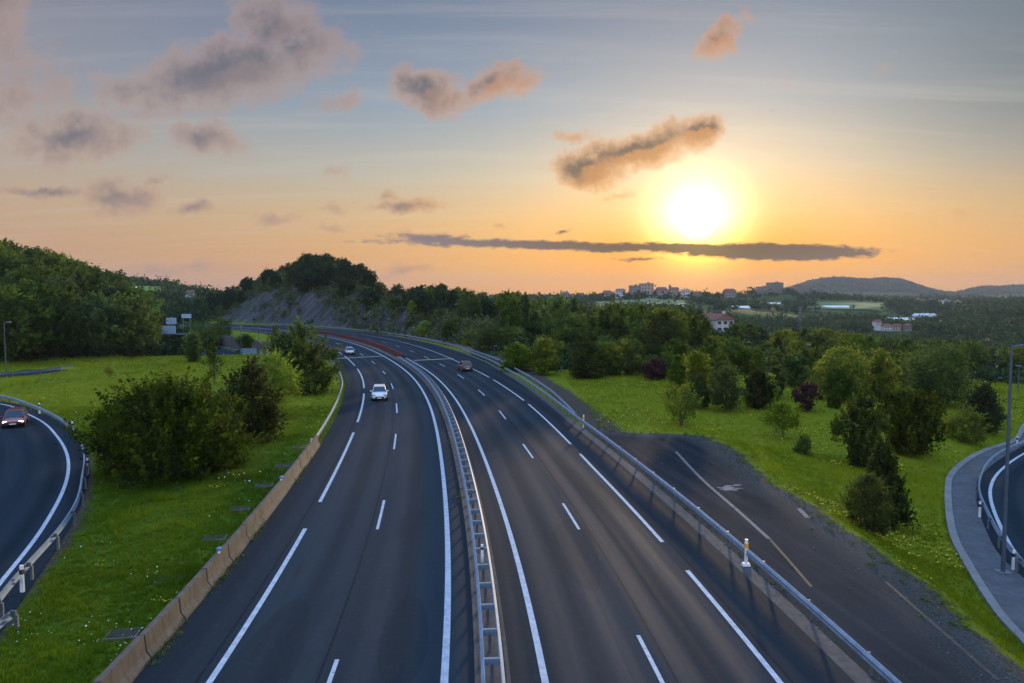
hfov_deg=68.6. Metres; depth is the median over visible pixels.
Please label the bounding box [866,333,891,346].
woodland tree
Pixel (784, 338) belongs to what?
woodland tree
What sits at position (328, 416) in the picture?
guardrail
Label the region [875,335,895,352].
woodland tree
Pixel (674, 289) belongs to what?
house
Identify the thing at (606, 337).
woodland tree
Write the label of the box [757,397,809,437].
tree
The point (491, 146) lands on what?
sky
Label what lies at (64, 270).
woodland tree
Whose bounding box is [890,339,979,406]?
tree
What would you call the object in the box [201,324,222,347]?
hedge bush
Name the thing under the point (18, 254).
woodland tree
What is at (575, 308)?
woodland tree
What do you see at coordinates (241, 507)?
drain grate
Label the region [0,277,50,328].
woodland tree
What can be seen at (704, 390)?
woodland tree
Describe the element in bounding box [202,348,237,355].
road
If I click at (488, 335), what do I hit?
roadside shrub
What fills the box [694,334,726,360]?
woodland tree
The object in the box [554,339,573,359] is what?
woodland tree
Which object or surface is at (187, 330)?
hedge bush
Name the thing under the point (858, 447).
conifer
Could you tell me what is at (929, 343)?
woodland tree
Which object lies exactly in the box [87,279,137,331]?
woodland tree
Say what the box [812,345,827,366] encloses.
woodland tree
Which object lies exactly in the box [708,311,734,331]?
house
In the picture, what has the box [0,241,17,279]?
woodland tree
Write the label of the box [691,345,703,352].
woodland tree
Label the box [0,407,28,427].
car
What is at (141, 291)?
woodland tree
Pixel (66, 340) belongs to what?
woodland tree
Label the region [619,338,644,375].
woodland tree
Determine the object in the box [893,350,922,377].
woodland tree
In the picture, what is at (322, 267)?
wood mass
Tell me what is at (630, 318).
woodland tree
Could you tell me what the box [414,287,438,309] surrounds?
woodland tree
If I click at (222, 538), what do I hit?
drain grate
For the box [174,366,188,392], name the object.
sapling
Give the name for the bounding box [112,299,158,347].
woodland tree
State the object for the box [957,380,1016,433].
dark conifer
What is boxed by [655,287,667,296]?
house
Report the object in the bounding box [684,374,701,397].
woodland tree
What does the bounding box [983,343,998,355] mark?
woodland tree
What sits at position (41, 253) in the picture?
woodland tree
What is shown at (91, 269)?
woodland tree
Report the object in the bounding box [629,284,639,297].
apartment block
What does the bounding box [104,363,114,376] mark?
sapling
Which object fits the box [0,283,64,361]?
woodland tree
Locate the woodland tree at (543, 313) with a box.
[532,290,577,337]
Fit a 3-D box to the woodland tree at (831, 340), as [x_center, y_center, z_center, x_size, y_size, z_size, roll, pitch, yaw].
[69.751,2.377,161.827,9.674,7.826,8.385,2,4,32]
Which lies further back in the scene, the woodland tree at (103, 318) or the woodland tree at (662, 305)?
the woodland tree at (662, 305)
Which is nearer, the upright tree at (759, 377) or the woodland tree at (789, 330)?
the upright tree at (759, 377)
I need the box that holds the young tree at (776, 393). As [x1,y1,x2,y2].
[765,372,782,403]
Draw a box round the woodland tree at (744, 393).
[742,375,756,396]
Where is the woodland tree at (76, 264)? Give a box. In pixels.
[68,258,92,271]
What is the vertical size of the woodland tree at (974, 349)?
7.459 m
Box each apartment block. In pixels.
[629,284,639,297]
[639,282,653,296]
[756,286,769,293]
[766,282,783,292]
[794,285,809,293]
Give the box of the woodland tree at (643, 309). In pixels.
[630,299,662,331]
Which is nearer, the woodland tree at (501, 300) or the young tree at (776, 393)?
the young tree at (776, 393)
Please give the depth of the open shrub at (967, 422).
73.79 m
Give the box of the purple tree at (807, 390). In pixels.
[786,379,822,410]
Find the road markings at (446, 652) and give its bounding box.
[185,323,782,682]
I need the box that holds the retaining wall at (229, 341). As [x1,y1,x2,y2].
[216,335,344,359]
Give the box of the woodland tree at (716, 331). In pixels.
[708,323,718,334]
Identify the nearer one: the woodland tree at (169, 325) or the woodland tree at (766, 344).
the woodland tree at (766, 344)
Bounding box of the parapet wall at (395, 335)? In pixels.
[274,325,474,349]
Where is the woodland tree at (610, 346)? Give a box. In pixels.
[587,341,627,374]
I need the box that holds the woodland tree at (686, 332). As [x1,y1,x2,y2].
[642,306,696,345]
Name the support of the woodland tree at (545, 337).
on the ground at (556, 382)
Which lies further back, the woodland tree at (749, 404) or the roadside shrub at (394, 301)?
the roadside shrub at (394, 301)
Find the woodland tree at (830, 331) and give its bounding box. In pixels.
[808,328,847,342]
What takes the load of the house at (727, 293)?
on the ground at (556, 382)
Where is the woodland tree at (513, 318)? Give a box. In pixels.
[500,296,528,343]
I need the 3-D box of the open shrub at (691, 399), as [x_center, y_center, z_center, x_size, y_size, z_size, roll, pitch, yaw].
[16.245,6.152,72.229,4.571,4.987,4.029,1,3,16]
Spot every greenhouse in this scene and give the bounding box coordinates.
[885,317,914,319]
[912,313,938,316]
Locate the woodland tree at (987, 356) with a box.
[951,340,993,368]
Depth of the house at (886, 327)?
617.97 m
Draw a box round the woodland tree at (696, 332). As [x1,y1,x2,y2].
[685,314,714,340]
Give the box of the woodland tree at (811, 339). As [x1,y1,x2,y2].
[785,328,845,359]
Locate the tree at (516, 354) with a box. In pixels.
[498,338,537,371]
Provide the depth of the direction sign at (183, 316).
199.91 m
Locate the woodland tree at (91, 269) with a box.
[72,263,107,277]
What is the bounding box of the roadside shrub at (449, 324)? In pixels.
[435,319,457,337]
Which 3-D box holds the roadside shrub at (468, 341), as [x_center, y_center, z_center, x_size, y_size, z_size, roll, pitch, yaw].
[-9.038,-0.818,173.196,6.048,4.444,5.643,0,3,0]
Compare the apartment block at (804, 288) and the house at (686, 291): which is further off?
the apartment block at (804, 288)
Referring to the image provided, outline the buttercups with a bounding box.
[8,353,1021,600]
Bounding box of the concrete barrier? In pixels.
[93,435,319,682]
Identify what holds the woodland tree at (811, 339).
on the ground at (556, 382)
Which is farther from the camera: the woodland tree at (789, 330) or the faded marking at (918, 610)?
the woodland tree at (789, 330)
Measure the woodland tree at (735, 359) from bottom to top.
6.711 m
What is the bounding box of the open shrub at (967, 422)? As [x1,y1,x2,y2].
[938,403,993,443]
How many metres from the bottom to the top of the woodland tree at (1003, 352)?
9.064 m
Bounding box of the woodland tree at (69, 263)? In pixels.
[33,254,74,268]
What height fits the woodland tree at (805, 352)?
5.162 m
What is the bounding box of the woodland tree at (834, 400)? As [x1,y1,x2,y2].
[827,387,841,408]
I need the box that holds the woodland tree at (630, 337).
[612,334,645,358]
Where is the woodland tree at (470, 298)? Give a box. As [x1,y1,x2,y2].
[456,289,483,318]
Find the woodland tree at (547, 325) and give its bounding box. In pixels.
[539,305,584,349]
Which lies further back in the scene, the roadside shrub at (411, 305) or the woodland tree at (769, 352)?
the roadside shrub at (411, 305)
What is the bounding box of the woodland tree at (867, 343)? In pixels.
[855,331,879,356]
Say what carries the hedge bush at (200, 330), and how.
on the ground at (556, 382)
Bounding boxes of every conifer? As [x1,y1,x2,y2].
[829,385,891,467]
[852,431,920,529]
[870,380,948,456]
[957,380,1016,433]
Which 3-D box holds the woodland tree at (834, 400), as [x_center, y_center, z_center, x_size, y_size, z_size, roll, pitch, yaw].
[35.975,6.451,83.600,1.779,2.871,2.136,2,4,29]
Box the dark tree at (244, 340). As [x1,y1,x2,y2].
[235,334,255,354]
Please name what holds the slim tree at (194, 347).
on the ground at (556, 382)
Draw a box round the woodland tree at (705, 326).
[683,311,714,348]
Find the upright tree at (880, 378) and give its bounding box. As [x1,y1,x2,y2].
[863,347,902,400]
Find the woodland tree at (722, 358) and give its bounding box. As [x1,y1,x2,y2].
[706,353,739,386]
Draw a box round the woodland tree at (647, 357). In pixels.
[642,354,658,368]
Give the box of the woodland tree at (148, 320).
[99,287,167,355]
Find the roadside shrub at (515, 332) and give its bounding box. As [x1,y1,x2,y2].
[495,321,530,346]
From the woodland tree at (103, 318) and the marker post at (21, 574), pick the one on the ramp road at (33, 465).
the marker post at (21, 574)
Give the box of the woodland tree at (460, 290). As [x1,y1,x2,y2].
[448,286,470,307]
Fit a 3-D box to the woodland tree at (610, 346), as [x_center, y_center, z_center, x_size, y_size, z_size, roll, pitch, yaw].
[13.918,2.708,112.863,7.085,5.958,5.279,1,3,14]
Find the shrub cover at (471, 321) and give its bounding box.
[200,261,504,352]
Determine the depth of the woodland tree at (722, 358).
98.22 m
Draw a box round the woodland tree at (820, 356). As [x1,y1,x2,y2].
[818,342,849,367]
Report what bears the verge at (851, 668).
on the road at (357, 594)
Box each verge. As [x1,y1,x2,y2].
[210,323,875,682]
[951,432,1023,632]
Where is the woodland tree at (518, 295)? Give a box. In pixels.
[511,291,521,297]
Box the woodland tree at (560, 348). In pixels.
[549,340,564,356]
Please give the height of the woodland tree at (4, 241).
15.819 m
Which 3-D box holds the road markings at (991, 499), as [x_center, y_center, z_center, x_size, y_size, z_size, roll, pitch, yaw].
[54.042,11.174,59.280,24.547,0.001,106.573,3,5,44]
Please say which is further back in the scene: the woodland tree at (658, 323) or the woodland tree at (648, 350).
the woodland tree at (658, 323)
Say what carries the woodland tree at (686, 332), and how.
on the ground at (556, 382)
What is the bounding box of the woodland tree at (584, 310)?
[579,305,592,323]
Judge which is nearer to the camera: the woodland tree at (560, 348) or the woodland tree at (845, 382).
the woodland tree at (845, 382)
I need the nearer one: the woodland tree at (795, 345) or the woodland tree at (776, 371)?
the woodland tree at (776, 371)
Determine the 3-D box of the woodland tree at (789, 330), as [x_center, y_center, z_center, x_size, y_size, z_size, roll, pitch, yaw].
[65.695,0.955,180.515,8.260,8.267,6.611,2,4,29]
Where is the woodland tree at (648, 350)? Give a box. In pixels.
[637,341,663,372]
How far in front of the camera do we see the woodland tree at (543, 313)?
179.43 m
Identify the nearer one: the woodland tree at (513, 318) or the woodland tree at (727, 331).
the woodland tree at (513, 318)
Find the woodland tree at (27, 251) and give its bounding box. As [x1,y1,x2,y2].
[16,247,41,258]
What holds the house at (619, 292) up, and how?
on the ground at (556, 382)
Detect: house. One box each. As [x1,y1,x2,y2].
[185,290,197,297]
[561,291,568,297]
[602,290,611,298]
[615,289,624,298]
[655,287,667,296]
[669,287,679,296]
[681,288,689,297]
[693,291,701,296]
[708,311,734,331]
[722,289,736,297]
[872,320,882,330]
[881,324,892,330]
[892,324,901,330]
[903,324,912,330]
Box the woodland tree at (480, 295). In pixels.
[476,291,492,300]
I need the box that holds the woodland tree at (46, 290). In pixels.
[10,280,90,345]
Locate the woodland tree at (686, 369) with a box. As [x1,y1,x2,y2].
[679,358,699,378]
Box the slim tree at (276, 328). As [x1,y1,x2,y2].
[267,326,279,361]
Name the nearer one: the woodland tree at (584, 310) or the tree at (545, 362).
the tree at (545, 362)
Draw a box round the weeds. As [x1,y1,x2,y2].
[149,360,1016,673]
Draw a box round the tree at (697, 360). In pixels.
[682,348,712,382]
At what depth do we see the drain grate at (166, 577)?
30.94 m
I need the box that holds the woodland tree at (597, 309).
[588,303,604,315]
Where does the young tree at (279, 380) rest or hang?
on the ground at (556, 382)
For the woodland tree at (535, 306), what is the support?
on the ground at (556, 382)
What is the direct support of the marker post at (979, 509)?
on the paved verge at (1005, 590)
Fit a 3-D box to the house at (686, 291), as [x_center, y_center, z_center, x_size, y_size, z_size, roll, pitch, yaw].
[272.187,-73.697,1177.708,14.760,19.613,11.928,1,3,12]
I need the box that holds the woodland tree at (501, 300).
[492,290,518,321]
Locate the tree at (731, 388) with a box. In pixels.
[704,360,746,411]
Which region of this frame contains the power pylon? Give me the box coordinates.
[797,307,802,327]
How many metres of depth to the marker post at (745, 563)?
32.42 m
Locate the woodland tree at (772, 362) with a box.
[763,350,786,375]
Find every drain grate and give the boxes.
[103,627,141,640]
[154,574,182,583]
[202,534,227,541]
[229,506,249,511]
[254,483,273,487]
[274,464,290,467]
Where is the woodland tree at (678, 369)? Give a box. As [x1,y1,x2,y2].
[666,354,687,385]
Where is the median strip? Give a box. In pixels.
[224,326,506,682]
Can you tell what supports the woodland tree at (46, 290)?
on the ground at (556, 382)
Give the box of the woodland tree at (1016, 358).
[996,354,1023,375]
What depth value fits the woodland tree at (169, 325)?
197.65 m
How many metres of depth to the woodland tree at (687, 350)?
122.33 m
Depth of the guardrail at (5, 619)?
26.32 m
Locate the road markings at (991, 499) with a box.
[988,453,1023,556]
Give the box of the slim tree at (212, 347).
[205,337,217,360]
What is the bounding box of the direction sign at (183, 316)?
[181,314,190,331]
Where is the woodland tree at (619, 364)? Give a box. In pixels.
[601,350,626,375]
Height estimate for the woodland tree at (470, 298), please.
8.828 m
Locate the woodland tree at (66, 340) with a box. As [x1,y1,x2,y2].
[19,293,86,357]
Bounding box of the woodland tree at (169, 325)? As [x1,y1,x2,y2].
[161,314,176,340]
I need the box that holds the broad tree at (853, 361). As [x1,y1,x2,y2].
[803,340,882,398]
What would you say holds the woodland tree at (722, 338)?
on the ground at (556, 382)
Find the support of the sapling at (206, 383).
on the ground at (556, 382)
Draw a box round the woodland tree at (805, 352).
[801,348,814,378]
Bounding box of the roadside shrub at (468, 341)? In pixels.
[460,328,478,345]
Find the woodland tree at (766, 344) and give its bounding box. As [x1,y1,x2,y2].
[757,339,771,358]
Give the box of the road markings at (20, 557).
[0,404,69,585]
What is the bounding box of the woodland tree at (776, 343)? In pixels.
[770,335,786,358]
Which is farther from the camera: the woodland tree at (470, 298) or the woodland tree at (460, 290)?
the woodland tree at (460, 290)
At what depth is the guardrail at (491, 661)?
32.51 m
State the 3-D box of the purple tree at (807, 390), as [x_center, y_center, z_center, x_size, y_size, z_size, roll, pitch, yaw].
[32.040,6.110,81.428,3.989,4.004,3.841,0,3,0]
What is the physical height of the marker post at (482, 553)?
0.780 m
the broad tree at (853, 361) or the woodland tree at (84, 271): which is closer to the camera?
the broad tree at (853, 361)
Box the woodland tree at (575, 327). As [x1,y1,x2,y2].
[542,311,600,349]
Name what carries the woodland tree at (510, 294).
on the ground at (556, 382)
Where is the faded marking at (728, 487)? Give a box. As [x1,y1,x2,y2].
[675,452,809,538]
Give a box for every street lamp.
[4,321,10,371]
[994,344,1023,573]
[1016,365,1021,391]
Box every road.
[0,369,63,376]
[0,402,88,630]
[133,326,474,682]
[178,323,853,682]
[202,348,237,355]
[976,446,1023,576]
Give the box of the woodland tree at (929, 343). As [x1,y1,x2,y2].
[915,335,949,353]
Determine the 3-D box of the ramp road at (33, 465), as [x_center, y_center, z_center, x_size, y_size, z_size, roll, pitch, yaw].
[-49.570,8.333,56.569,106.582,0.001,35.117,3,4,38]
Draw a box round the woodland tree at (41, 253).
[30,247,68,262]
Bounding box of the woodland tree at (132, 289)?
[93,276,169,340]
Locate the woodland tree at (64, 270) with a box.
[47,265,87,280]
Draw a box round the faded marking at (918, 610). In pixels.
[769,539,999,679]
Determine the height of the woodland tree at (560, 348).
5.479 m
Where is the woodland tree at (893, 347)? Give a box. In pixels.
[887,338,898,355]
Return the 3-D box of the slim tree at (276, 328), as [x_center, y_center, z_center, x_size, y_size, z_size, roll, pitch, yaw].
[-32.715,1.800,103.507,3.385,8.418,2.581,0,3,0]
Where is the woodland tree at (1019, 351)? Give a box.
[1005,346,1023,356]
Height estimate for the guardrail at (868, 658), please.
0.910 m
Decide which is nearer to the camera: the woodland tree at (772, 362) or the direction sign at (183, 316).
the woodland tree at (772, 362)
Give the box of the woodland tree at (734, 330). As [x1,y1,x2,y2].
[730,324,744,338]
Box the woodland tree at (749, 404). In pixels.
[743,387,770,407]
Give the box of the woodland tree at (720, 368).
[714,365,731,390]
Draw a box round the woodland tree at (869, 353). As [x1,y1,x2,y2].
[860,349,894,378]
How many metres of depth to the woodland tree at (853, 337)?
166.51 m
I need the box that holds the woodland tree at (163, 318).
[155,299,176,339]
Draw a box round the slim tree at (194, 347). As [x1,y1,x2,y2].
[179,330,205,361]
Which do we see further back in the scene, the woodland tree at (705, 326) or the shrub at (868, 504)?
the woodland tree at (705, 326)
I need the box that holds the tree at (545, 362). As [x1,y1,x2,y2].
[526,337,562,374]
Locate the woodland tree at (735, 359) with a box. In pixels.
[720,336,753,372]
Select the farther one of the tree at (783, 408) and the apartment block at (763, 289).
the apartment block at (763, 289)
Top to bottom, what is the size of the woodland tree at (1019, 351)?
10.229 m
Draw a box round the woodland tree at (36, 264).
[12,257,60,283]
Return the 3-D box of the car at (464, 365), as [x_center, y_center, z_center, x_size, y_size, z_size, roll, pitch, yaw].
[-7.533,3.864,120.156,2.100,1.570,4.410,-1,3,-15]
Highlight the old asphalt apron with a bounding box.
[575,425,1022,682]
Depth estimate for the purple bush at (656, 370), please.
105.55 m
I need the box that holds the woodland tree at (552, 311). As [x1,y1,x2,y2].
[534,294,570,333]
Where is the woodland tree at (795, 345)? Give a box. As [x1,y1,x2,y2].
[784,340,817,370]
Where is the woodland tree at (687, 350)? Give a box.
[673,344,692,364]
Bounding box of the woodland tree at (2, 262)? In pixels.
[0,260,6,279]
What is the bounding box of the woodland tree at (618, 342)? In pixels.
[613,337,632,362]
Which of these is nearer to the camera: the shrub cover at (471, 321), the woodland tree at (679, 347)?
the woodland tree at (679, 347)
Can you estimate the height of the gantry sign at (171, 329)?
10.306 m
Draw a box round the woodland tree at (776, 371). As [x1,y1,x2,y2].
[768,365,789,397]
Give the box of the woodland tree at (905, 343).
[890,335,924,358]
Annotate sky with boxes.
[0,0,1023,296]
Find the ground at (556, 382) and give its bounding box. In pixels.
[0,274,1023,682]
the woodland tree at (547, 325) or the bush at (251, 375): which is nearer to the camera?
the bush at (251, 375)
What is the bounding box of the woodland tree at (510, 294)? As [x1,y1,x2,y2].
[491,288,520,310]
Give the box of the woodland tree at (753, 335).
[743,322,760,344]
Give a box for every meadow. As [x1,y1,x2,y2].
[139,286,163,290]
[595,298,685,305]
[807,301,886,310]
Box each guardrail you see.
[0,365,72,376]
[0,395,87,618]
[0,610,18,629]
[178,325,312,344]
[218,346,258,354]
[272,324,577,421]
[316,359,342,438]
[397,356,504,682]
[461,348,901,682]
[975,440,1023,571]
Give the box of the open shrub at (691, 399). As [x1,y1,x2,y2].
[657,381,704,425]
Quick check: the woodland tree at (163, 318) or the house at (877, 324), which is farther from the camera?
the house at (877, 324)
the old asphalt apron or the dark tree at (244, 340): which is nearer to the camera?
the old asphalt apron
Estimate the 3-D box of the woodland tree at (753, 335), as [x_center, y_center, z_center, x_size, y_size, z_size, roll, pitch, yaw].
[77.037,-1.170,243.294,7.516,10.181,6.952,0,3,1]
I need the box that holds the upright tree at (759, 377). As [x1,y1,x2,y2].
[740,362,780,409]
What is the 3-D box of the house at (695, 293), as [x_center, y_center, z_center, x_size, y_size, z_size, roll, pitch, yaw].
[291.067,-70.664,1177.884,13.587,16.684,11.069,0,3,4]
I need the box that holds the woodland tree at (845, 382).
[819,367,855,402]
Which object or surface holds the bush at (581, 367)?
on the ground at (556, 382)
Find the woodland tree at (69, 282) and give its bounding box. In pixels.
[32,274,96,339]
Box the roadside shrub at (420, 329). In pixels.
[413,320,430,336]
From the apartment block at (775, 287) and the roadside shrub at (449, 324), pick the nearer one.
the roadside shrub at (449, 324)
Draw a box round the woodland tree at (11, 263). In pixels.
[0,251,32,282]
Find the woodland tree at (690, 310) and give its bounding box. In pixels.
[671,305,701,322]
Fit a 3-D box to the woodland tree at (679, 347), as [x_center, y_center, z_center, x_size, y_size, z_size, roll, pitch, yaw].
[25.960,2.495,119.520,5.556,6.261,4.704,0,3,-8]
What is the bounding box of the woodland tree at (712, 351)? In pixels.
[697,343,721,364]
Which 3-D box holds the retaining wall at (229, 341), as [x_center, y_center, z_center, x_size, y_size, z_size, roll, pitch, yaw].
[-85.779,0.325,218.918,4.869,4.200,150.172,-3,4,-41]
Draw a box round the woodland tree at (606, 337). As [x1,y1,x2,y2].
[598,334,616,355]
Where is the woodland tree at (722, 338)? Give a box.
[711,335,725,343]
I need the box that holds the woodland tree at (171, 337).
[167,327,187,342]
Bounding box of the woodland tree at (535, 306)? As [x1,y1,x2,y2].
[529,298,547,335]
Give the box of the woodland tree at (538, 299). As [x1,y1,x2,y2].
[531,297,552,310]
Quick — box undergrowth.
[0,318,1023,384]
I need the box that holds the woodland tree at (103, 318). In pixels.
[71,290,132,354]
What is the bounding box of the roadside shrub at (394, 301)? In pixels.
[386,297,400,308]
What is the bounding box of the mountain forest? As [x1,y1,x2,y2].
[783,275,1023,296]
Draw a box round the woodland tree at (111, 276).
[88,269,127,290]
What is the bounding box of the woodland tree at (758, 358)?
[739,346,765,374]
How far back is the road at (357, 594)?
31.86 m
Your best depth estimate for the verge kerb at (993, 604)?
43.38 m
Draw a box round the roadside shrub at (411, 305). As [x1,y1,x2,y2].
[406,300,417,314]
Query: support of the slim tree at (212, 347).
on the ground at (556, 382)
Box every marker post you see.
[19,565,24,591]
[86,458,88,473]
[480,544,483,562]
[741,539,750,566]
[978,501,981,516]
[1011,550,1015,569]
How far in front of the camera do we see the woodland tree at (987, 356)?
153.84 m
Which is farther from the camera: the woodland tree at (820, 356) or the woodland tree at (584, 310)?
the woodland tree at (584, 310)
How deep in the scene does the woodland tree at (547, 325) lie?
171.35 m
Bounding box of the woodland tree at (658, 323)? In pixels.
[636,304,681,351]
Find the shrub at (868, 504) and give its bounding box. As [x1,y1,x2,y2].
[836,470,899,535]
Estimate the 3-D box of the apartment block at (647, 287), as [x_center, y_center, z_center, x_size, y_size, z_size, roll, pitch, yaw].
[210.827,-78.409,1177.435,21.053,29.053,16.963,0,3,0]
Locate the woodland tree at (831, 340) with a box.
[819,334,850,352]
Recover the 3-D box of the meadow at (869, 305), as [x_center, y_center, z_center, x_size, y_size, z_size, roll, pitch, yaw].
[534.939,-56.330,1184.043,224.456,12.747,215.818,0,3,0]
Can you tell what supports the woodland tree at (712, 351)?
on the ground at (556, 382)
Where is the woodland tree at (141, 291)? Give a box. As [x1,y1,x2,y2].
[121,280,156,303]
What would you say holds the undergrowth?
on the ground at (556, 382)
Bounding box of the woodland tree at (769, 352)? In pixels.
[764,346,783,366]
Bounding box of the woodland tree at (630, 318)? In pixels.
[590,298,645,339]
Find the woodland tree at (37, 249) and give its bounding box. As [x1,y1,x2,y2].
[24,245,51,254]
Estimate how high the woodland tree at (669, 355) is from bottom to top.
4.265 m
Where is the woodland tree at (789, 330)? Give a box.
[769,328,797,345]
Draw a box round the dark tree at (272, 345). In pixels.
[247,327,312,391]
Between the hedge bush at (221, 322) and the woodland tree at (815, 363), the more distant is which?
the hedge bush at (221, 322)
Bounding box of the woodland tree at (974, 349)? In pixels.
[942,340,985,373]
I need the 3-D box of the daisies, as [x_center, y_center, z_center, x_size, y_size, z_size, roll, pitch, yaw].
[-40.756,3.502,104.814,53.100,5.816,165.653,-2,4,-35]
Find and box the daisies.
[13,354,320,654]
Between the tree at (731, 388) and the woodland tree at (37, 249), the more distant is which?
the woodland tree at (37, 249)
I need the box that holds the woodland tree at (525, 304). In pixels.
[516,292,540,344]
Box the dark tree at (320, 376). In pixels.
[269,316,345,395]
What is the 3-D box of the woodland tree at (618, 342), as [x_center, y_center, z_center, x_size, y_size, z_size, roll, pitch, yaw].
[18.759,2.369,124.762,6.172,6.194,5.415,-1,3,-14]
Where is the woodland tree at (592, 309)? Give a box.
[578,304,597,314]
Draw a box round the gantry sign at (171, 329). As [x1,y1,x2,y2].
[162,316,186,336]
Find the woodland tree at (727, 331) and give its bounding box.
[719,319,747,336]
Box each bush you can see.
[52,365,263,489]
[176,322,206,346]
[184,323,216,348]
[185,319,212,327]
[191,322,221,348]
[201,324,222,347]
[208,325,228,336]
[210,317,233,335]
[213,354,291,442]
[567,339,610,379]
[637,356,668,379]
[792,433,813,455]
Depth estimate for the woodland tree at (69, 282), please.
146.81 m
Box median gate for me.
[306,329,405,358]
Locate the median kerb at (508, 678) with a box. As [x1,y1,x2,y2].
[205,325,510,682]
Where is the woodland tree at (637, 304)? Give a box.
[621,301,647,314]
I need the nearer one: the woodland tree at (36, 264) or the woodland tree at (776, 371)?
the woodland tree at (776, 371)
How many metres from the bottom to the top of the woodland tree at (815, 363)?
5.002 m
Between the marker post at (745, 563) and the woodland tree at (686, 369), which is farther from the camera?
the woodland tree at (686, 369)
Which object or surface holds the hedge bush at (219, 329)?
on the ground at (556, 382)
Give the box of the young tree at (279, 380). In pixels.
[253,346,312,418]
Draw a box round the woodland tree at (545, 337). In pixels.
[531,334,558,366]
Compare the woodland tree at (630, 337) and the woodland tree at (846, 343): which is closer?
the woodland tree at (630, 337)
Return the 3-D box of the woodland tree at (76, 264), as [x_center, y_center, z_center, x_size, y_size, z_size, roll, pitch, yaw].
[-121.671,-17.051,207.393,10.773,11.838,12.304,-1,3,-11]
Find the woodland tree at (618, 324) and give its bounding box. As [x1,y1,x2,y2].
[581,303,636,344]
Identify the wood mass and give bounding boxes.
[151,253,1004,370]
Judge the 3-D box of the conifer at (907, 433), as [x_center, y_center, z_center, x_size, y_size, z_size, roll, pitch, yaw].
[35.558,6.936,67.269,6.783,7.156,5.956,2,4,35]
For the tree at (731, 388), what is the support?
on the ground at (556, 382)
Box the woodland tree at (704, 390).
[688,372,710,408]
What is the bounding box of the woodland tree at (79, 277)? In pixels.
[73,268,97,330]
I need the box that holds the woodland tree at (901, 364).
[894,357,908,382]
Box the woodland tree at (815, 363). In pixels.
[807,357,835,385]
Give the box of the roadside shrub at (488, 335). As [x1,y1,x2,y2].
[470,321,505,350]
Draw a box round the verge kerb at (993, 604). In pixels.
[944,423,1023,644]
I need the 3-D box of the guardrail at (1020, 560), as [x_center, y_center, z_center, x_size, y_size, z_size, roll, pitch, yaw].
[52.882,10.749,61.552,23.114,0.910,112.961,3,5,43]
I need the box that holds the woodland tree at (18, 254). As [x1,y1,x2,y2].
[0,244,27,266]
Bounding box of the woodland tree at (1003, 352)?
[994,347,1015,363]
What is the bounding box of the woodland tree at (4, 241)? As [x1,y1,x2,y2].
[1,238,11,250]
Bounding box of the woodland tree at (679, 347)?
[659,337,690,358]
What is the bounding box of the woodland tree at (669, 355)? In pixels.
[657,352,675,371]
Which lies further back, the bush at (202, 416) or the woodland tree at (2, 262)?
the woodland tree at (2, 262)
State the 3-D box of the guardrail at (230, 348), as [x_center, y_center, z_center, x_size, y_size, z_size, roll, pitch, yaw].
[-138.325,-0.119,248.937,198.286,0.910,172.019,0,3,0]
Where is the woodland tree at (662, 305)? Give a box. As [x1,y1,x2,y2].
[657,300,676,310]
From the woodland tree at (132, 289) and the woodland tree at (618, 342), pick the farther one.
the woodland tree at (132, 289)
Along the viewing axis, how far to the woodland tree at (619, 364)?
111.16 m
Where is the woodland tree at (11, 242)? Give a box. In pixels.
[0,238,28,249]
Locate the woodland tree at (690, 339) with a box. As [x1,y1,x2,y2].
[657,312,695,345]
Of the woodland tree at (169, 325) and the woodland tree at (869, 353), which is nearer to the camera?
the woodland tree at (869, 353)
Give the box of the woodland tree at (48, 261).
[5,248,87,279]
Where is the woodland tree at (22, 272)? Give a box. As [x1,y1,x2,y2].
[1,264,73,287]
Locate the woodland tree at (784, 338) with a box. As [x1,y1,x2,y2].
[762,328,800,350]
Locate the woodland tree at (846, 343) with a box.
[836,337,861,356]
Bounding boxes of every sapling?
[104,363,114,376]
[160,359,171,384]
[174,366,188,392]
[199,378,214,392]
[200,349,225,384]
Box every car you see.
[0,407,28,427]
[344,347,354,354]
[370,384,388,400]
[457,361,472,370]
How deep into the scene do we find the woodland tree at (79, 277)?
159.95 m
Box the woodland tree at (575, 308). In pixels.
[568,295,585,338]
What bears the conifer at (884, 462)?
on the ground at (556, 382)
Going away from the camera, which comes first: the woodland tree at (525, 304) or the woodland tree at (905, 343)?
the woodland tree at (905, 343)
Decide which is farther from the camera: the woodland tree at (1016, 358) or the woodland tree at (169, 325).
the woodland tree at (169, 325)
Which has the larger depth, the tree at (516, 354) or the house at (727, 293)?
the house at (727, 293)
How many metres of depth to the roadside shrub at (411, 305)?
237.38 m
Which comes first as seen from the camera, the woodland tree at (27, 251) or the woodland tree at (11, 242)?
the woodland tree at (27, 251)
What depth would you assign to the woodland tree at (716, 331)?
236.05 m
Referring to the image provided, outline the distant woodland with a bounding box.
[108,270,1023,350]
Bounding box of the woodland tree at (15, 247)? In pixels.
[2,243,20,252]
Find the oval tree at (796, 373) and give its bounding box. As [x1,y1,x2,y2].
[781,353,808,386]
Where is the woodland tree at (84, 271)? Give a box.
[55,262,105,291]
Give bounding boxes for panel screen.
[240,348,257,353]
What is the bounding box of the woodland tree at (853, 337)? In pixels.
[848,332,864,352]
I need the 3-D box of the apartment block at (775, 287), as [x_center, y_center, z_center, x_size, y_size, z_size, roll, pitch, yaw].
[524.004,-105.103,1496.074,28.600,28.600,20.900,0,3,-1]

